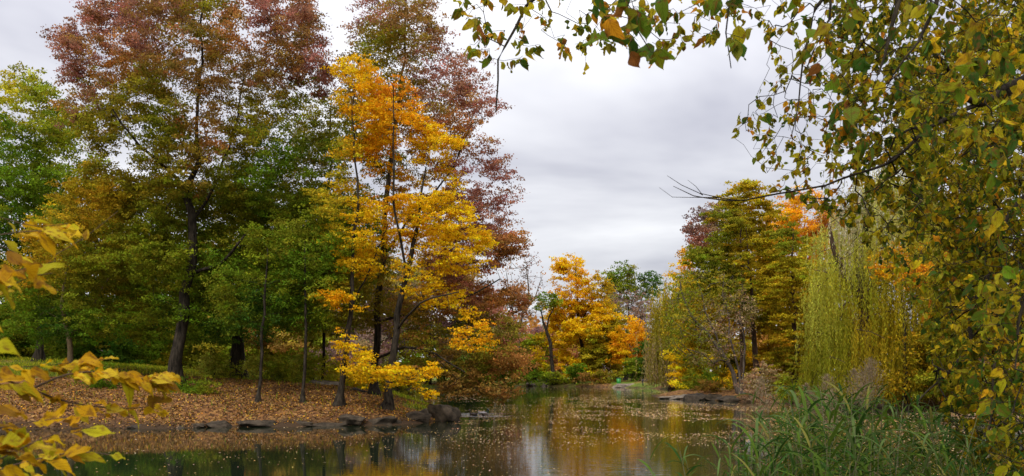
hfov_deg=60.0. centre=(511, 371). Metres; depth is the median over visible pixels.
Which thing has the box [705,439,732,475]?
reed
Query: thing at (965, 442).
reed
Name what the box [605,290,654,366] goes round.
bare tree
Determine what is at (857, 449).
reed
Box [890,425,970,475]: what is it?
reed
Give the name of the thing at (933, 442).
reed
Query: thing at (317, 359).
shrub
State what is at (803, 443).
reed
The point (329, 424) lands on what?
boulder
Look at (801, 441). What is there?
reed
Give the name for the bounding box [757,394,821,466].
reed
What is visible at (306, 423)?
boulder
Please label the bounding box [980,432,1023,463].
reed
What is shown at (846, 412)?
reed
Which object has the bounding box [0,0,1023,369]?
sky
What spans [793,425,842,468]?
reed
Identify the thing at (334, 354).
shrub
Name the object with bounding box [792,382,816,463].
reed
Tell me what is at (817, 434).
reed
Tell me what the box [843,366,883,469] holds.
reed
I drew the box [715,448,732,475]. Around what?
reed
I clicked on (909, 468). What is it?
reed
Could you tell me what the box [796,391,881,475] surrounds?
reed
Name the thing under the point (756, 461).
reed
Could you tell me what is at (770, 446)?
reed
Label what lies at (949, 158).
broadleaf tree
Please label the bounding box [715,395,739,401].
boulder
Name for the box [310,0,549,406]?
oak tree
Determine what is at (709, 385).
shrub
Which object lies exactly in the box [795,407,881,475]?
reed
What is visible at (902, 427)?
reed
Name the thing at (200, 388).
shrub
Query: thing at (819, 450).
reed
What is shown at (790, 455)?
reed
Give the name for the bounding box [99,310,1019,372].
distant woods
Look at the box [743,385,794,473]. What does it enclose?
reed
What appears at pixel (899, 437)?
reed
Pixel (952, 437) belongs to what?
reed
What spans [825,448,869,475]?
reed
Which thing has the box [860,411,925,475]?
reed
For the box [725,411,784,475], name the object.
reed
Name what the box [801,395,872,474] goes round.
reed
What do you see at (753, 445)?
reed
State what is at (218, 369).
shrub
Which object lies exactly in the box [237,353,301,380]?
shrub
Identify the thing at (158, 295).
broadleaf tree
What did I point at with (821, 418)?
reed
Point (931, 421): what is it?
reed
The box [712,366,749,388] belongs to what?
shrub
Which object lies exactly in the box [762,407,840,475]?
reed
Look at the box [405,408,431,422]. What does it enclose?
boulder
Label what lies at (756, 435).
reed
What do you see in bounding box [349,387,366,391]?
boulder
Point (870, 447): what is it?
reed
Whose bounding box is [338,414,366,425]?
boulder
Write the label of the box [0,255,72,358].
broadleaf tree
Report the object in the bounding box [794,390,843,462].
reed
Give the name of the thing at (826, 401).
reed
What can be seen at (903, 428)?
reed
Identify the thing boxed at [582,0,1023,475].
overhanging tree
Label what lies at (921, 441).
reed
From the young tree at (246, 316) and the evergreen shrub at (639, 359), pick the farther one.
the evergreen shrub at (639, 359)
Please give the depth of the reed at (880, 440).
8.22 m
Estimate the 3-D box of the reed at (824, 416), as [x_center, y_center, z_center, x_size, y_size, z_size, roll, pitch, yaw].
[3.087,1.469,8.468,1.022,2.662,0.494,0,0,30]
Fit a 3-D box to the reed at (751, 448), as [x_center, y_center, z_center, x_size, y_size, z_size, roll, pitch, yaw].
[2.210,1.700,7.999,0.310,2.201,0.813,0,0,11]
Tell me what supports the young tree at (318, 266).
on the ground at (405, 421)
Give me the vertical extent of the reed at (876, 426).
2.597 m
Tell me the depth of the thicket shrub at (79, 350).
70.65 m
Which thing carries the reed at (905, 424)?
in the water
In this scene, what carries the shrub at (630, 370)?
on the ground at (405, 421)
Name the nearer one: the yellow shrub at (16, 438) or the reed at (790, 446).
the yellow shrub at (16, 438)
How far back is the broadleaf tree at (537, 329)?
183.04 m
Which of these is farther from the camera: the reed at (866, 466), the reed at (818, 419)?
the reed at (818, 419)
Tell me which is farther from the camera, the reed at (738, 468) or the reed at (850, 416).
the reed at (850, 416)
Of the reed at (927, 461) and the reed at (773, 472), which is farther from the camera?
the reed at (927, 461)
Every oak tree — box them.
[36,0,353,388]
[78,173,375,377]
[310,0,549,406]
[662,198,757,370]
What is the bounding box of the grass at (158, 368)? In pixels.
[0,355,1023,422]
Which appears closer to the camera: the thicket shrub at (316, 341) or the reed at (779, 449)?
the reed at (779, 449)
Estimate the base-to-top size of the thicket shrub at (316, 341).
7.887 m
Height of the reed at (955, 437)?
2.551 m
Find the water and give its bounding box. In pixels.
[0,386,1023,475]
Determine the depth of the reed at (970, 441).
6.16 m
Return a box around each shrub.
[0,135,181,475]
[0,308,147,366]
[0,311,43,357]
[74,360,119,388]
[99,302,228,368]
[162,295,315,376]
[169,374,224,394]
[183,351,245,378]
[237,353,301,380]
[250,306,387,384]
[285,349,341,382]
[309,340,354,374]
[337,362,396,390]
[378,363,432,388]
[462,371,498,386]
[487,370,532,386]
[512,361,544,380]
[522,367,574,385]
[562,362,587,383]
[571,369,623,385]
[617,357,647,381]
[632,339,651,378]
[677,366,722,390]
[691,377,733,392]
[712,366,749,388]
[734,374,765,401]
[742,360,790,394]
[772,369,808,403]
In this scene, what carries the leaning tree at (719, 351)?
on the ground at (405, 421)
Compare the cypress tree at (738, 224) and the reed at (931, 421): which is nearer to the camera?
the reed at (931, 421)
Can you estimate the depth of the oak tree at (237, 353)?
55.13 m
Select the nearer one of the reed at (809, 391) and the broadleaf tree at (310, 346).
the reed at (809, 391)
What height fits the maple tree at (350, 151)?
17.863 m
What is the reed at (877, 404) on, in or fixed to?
in the water
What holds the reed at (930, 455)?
in the water
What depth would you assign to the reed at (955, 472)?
7.02 m
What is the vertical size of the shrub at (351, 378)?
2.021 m
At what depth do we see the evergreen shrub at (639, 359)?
141.82 m
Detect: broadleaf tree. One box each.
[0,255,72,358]
[3,258,173,360]
[108,244,259,364]
[183,214,341,374]
[263,85,399,378]
[310,236,426,380]
[360,250,500,386]
[432,282,533,387]
[504,331,556,380]
[515,322,578,375]
[598,260,669,377]
[883,6,1023,381]
[902,288,1023,409]
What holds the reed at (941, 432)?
in the water
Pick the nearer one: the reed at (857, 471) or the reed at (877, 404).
the reed at (857, 471)
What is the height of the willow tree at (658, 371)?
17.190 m
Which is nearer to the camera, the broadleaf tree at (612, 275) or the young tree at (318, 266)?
the young tree at (318, 266)
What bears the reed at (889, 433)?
in the water
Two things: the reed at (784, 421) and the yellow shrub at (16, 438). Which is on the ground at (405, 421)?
the yellow shrub at (16, 438)
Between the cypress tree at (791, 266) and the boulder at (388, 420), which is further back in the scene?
the cypress tree at (791, 266)
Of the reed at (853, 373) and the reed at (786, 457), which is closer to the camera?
the reed at (786, 457)
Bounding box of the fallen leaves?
[0,365,427,427]
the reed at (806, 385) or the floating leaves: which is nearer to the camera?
the reed at (806, 385)
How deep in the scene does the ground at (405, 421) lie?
41.76 m
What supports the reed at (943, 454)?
in the water
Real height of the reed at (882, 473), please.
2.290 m
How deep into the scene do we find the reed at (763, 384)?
7.97 m
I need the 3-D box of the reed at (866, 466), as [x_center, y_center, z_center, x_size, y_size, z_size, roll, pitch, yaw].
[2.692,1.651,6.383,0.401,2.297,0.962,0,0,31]
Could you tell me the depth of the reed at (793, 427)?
7.71 m
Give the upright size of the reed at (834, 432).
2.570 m
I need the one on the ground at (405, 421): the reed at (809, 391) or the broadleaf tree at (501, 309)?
the broadleaf tree at (501, 309)
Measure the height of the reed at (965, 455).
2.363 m
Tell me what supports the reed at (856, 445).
in the water
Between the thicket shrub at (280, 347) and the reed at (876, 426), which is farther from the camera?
the thicket shrub at (280, 347)
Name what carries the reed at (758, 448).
in the water
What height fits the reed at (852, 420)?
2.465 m
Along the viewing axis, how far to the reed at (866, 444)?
8.29 m
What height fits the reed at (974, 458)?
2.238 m
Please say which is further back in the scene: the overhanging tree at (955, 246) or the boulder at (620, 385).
the boulder at (620, 385)
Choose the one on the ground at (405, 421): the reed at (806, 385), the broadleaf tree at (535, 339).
the broadleaf tree at (535, 339)
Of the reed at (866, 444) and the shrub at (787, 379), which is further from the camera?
the shrub at (787, 379)
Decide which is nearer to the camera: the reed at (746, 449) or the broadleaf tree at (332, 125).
the reed at (746, 449)
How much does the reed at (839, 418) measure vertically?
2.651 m
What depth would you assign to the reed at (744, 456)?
6.35 m
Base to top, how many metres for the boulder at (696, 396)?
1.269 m
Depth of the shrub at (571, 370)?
143.04 m
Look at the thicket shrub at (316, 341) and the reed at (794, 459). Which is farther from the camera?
the thicket shrub at (316, 341)
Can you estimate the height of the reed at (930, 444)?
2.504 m
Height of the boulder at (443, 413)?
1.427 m
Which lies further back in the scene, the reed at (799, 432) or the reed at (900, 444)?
the reed at (900, 444)
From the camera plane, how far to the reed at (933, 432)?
10.51 m
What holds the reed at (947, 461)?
in the water
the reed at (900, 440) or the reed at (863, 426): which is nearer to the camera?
the reed at (863, 426)
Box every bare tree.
[500,248,546,379]
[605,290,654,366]
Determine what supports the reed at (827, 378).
in the water
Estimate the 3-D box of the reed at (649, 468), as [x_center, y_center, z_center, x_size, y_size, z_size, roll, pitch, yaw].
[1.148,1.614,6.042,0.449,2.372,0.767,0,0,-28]
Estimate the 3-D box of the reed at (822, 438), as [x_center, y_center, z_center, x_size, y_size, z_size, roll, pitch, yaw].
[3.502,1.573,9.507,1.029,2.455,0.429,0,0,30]
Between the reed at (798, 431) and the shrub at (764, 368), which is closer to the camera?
the reed at (798, 431)
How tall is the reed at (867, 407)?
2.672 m
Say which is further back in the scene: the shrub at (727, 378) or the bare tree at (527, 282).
the bare tree at (527, 282)
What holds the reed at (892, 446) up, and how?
in the water
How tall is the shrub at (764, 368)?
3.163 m
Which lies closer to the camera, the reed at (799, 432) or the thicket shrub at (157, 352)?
the reed at (799, 432)
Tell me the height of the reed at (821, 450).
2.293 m
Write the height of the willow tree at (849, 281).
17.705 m
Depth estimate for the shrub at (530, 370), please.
149.36 m
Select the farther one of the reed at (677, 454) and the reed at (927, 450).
the reed at (927, 450)
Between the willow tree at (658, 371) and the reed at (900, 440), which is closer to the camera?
the reed at (900, 440)
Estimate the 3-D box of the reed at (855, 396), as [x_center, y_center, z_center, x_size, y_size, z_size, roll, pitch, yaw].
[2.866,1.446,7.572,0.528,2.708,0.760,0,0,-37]
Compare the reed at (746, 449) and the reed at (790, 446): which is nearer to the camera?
the reed at (790, 446)
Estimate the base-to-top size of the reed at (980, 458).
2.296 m
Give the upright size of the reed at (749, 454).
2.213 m
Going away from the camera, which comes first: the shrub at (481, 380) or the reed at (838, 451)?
the reed at (838, 451)
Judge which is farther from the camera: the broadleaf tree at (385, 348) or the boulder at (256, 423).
the broadleaf tree at (385, 348)
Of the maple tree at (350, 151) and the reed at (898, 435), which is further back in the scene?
the maple tree at (350, 151)
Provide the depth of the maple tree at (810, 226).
105.03 m
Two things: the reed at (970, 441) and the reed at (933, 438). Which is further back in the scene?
the reed at (933, 438)
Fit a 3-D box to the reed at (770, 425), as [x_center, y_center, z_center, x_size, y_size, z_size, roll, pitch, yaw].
[2.311,1.460,7.745,0.752,2.679,0.523,0,0,21]
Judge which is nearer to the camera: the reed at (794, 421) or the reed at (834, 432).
the reed at (834, 432)
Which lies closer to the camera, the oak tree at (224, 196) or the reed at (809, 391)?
the reed at (809, 391)
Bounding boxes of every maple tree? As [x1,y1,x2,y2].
[0,61,141,361]
[0,200,169,371]
[299,52,399,406]
[352,74,499,410]
[537,252,629,380]
[603,315,648,380]
[753,185,851,359]
[864,241,948,409]
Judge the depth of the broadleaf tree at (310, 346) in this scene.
94.52 m
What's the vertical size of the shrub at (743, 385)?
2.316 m
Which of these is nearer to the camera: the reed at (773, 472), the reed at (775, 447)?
the reed at (773, 472)
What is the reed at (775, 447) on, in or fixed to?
in the water
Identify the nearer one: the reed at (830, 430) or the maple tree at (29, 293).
the reed at (830, 430)
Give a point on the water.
(543, 455)
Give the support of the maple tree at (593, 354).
on the ground at (405, 421)
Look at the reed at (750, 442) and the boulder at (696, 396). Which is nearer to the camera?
the reed at (750, 442)
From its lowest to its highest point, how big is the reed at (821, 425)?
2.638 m
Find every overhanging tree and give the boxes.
[451,0,1023,475]
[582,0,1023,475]
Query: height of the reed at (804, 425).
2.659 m
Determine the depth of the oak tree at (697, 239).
126.25 m
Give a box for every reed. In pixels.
[637,435,670,475]
[662,445,708,475]
[663,442,704,475]
[668,454,711,475]
[681,454,720,475]
[701,429,752,470]
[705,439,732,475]
[714,412,806,475]
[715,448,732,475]
[718,439,751,475]
[719,448,739,475]
[724,420,771,470]
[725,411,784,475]
[725,420,768,475]
[726,435,752,474]
[728,419,752,474]
[732,413,808,472]
[733,424,794,475]
[733,439,792,475]
[734,385,809,473]
[735,435,791,474]
[735,450,770,475]
[739,451,752,475]
[742,437,771,475]
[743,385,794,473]
[747,432,766,475]
[748,411,790,474]
[749,376,791,475]
[750,410,783,475]
[752,421,789,471]
[754,461,794,475]
[755,442,792,475]
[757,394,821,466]
[757,406,791,475]
[757,410,807,475]
[757,419,824,475]
[758,437,837,474]
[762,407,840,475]
[762,439,787,473]
[763,382,823,475]
[763,389,811,475]
[763,417,827,475]
[768,390,843,475]
[771,438,810,475]
[772,399,805,473]
[773,382,844,474]
[774,407,843,473]
[778,412,806,473]
[779,385,876,473]
[780,431,840,475]
[784,386,828,469]
[786,384,858,475]
[788,408,841,471]
[790,435,844,472]
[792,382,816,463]
[793,390,846,474]
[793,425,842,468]
[794,386,835,475]
[794,387,878,475]
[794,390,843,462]
[794,406,864,475]
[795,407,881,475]
[795,419,816,474]
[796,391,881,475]
[797,388,870,474]
[797,390,834,475]
[798,386,827,474]
[798,389,831,461]
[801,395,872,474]
[804,381,904,475]
[806,388,848,472]
[806,393,856,475]
[809,394,851,475]
[810,421,902,475]
[810,439,851,475]
[813,424,866,475]
[817,382,876,475]
[818,373,850,468]
[818,383,879,470]
[820,442,867,474]
[821,386,913,475]
[824,397,861,473]
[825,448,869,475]
[826,415,902,475]
[828,422,875,475]
[832,422,880,475]
[833,378,882,475]
[833,395,906,475]
[834,395,876,474]
[835,444,868,475]
[837,368,862,468]
[837,383,867,474]
[839,400,904,475]
[840,417,894,475]
[841,421,859,475]
[843,356,885,471]
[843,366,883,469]
[843,417,891,474]
[846,385,890,473]
[846,433,923,475]
[848,390,952,475]
[849,386,892,474]
[852,411,915,475]
[854,436,921,474]
[857,395,908,472]
[857,422,897,475]
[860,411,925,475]
[861,407,924,473]
[862,383,890,460]
[862,409,888,474]
[862,426,903,469]
[865,444,913,472]
[871,439,969,475]
[872,387,927,475]
[873,393,932,475]
[873,405,953,471]
[875,403,978,475]
[877,397,937,470]
[877,407,927,472]
[878,399,931,470]
[882,400,950,468]
[885,411,925,475]
[886,448,950,475]
[888,413,914,473]
[889,458,942,475]
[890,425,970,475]
[891,402,927,472]
[891,445,947,470]
[895,405,956,475]
[897,407,952,475]
[901,417,959,474]
[903,407,926,475]
[903,407,950,475]
[903,421,918,475]
[909,404,957,475]
[910,411,959,470]
[912,430,954,475]
[914,439,1019,475]
[915,402,957,474]
[917,406,942,473]
[917,421,960,475]
[917,441,956,475]
[919,404,1023,475]
[919,412,988,475]
[921,415,974,474]
[928,445,986,475]
[931,457,974,475]
[932,402,965,473]
[932,423,950,475]
[934,424,1002,475]
[935,431,970,475]
[938,441,969,475]
[941,436,977,475]
[941,455,957,475]
[949,433,1000,475]
[964,395,1023,475]
[966,447,1007,475]
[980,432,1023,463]
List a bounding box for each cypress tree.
[680,178,795,388]
[752,220,829,389]
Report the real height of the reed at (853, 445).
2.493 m
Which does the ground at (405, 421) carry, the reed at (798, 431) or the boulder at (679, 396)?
the boulder at (679, 396)
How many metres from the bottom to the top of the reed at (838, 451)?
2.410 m
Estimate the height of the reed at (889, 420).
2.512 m
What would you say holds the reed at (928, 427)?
in the water
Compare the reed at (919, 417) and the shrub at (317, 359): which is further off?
the shrub at (317, 359)
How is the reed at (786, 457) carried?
in the water
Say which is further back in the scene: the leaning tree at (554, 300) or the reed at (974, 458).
the leaning tree at (554, 300)
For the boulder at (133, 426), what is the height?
0.304 m
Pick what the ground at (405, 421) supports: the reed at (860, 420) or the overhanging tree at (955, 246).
the overhanging tree at (955, 246)
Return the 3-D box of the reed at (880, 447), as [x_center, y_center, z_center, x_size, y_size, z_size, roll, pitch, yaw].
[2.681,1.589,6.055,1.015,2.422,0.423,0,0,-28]
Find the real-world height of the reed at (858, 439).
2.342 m
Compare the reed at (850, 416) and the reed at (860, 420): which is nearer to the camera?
the reed at (860, 420)
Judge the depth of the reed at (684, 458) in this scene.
9.38 m
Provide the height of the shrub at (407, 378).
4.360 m
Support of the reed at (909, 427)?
in the water
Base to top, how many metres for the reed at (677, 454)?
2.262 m
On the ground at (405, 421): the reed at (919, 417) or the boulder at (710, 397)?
the boulder at (710, 397)
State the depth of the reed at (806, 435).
6.32 m
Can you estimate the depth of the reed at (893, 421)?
6.13 m
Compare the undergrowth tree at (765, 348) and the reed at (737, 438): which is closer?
the reed at (737, 438)
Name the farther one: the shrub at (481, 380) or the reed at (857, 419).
the shrub at (481, 380)
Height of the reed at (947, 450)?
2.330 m
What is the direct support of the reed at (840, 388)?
in the water
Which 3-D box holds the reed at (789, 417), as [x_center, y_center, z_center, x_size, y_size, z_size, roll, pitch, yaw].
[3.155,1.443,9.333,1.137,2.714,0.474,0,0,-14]
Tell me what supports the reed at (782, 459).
in the water
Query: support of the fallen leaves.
on the ground at (405, 421)
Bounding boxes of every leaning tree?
[532,291,567,384]
[659,263,762,393]
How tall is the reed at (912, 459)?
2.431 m
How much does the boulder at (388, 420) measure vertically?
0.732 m
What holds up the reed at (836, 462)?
in the water
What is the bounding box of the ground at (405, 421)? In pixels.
[0,359,1023,429]
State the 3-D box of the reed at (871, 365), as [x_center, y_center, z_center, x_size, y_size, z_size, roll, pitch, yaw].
[3.132,1.327,8.267,0.521,2.947,0.897,0,0,40]
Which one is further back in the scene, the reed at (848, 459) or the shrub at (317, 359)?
the shrub at (317, 359)
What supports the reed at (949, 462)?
in the water
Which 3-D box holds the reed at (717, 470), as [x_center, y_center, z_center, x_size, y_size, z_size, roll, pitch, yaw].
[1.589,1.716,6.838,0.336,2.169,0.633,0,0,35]
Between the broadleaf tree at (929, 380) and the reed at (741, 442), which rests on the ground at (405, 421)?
the broadleaf tree at (929, 380)
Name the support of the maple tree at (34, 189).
on the ground at (405, 421)
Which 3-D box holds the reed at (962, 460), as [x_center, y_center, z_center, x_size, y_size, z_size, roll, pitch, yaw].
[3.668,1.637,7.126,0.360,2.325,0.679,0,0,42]
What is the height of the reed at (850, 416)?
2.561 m
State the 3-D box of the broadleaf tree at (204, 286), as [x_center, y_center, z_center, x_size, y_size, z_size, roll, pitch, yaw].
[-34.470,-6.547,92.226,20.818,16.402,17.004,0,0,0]
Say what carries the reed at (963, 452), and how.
in the water
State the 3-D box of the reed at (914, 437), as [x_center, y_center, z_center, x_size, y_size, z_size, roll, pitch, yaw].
[3.504,1.545,7.946,0.466,2.511,0.964,0,0,-35]
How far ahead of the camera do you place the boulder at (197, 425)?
39.10 m
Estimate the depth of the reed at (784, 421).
9.00 m
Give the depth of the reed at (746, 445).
9.38 m
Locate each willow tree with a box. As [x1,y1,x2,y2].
[634,265,721,389]
[792,164,976,405]
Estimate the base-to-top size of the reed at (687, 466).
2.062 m
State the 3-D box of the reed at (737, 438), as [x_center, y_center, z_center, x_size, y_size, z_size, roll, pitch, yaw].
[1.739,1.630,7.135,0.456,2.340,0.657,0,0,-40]
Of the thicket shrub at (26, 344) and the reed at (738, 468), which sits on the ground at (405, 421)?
the thicket shrub at (26, 344)
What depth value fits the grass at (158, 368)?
56.01 m
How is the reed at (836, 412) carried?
in the water
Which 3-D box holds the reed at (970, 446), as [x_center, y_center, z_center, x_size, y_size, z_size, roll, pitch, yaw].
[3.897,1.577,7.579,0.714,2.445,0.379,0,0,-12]
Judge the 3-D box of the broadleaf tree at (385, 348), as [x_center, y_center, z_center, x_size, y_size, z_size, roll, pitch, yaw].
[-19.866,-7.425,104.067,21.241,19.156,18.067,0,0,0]
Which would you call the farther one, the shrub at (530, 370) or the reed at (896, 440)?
the shrub at (530, 370)
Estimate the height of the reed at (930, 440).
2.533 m
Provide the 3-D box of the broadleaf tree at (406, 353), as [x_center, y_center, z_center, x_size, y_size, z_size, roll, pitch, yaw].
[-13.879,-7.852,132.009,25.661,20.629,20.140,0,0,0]
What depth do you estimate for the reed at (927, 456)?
6.71 m
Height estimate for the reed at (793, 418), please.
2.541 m
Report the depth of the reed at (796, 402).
6.91 m
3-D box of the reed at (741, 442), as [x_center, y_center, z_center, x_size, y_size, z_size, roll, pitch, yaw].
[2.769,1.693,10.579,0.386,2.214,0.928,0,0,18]
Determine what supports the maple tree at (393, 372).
on the ground at (405, 421)
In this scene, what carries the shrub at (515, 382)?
on the ground at (405, 421)
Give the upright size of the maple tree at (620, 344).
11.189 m
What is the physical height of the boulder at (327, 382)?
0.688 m
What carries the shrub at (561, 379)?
on the ground at (405, 421)
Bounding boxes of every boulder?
[127,424,142,428]
[191,423,204,427]
[205,420,231,427]
[236,420,276,426]
[295,420,315,426]
[309,379,338,384]
[314,422,348,425]
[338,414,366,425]
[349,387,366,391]
[368,416,400,424]
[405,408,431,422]
[427,404,460,421]
[611,383,633,387]
[658,395,678,398]
[670,394,685,398]
[683,393,706,399]
[699,394,722,400]
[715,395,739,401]
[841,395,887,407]
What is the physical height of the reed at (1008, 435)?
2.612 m
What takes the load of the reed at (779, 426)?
in the water
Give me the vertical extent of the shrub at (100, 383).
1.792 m
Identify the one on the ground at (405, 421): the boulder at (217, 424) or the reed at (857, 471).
the boulder at (217, 424)
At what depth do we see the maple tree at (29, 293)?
51.51 m
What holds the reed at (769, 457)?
in the water
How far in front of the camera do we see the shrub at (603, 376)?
141.07 m
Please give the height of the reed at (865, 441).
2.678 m
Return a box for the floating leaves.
[12,387,1023,475]
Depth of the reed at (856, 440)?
7.58 m
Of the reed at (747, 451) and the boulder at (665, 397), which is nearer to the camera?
the reed at (747, 451)
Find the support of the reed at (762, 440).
in the water
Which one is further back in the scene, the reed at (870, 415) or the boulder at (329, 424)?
the boulder at (329, 424)
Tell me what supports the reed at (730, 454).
in the water
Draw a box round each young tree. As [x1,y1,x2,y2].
[200,221,320,402]
[248,196,363,402]
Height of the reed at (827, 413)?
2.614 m
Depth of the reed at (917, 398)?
8.04 m
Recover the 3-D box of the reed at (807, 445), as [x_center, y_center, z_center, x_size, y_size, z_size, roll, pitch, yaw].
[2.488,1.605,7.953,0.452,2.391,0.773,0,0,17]
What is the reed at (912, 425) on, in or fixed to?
in the water
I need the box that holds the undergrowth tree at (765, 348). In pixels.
[659,268,839,390]
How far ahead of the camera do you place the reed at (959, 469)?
7.86 m
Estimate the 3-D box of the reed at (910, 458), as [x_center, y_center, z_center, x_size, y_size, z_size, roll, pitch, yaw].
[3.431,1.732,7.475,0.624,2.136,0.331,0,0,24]
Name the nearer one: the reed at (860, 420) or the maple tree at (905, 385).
the reed at (860, 420)
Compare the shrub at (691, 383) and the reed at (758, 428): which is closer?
the reed at (758, 428)

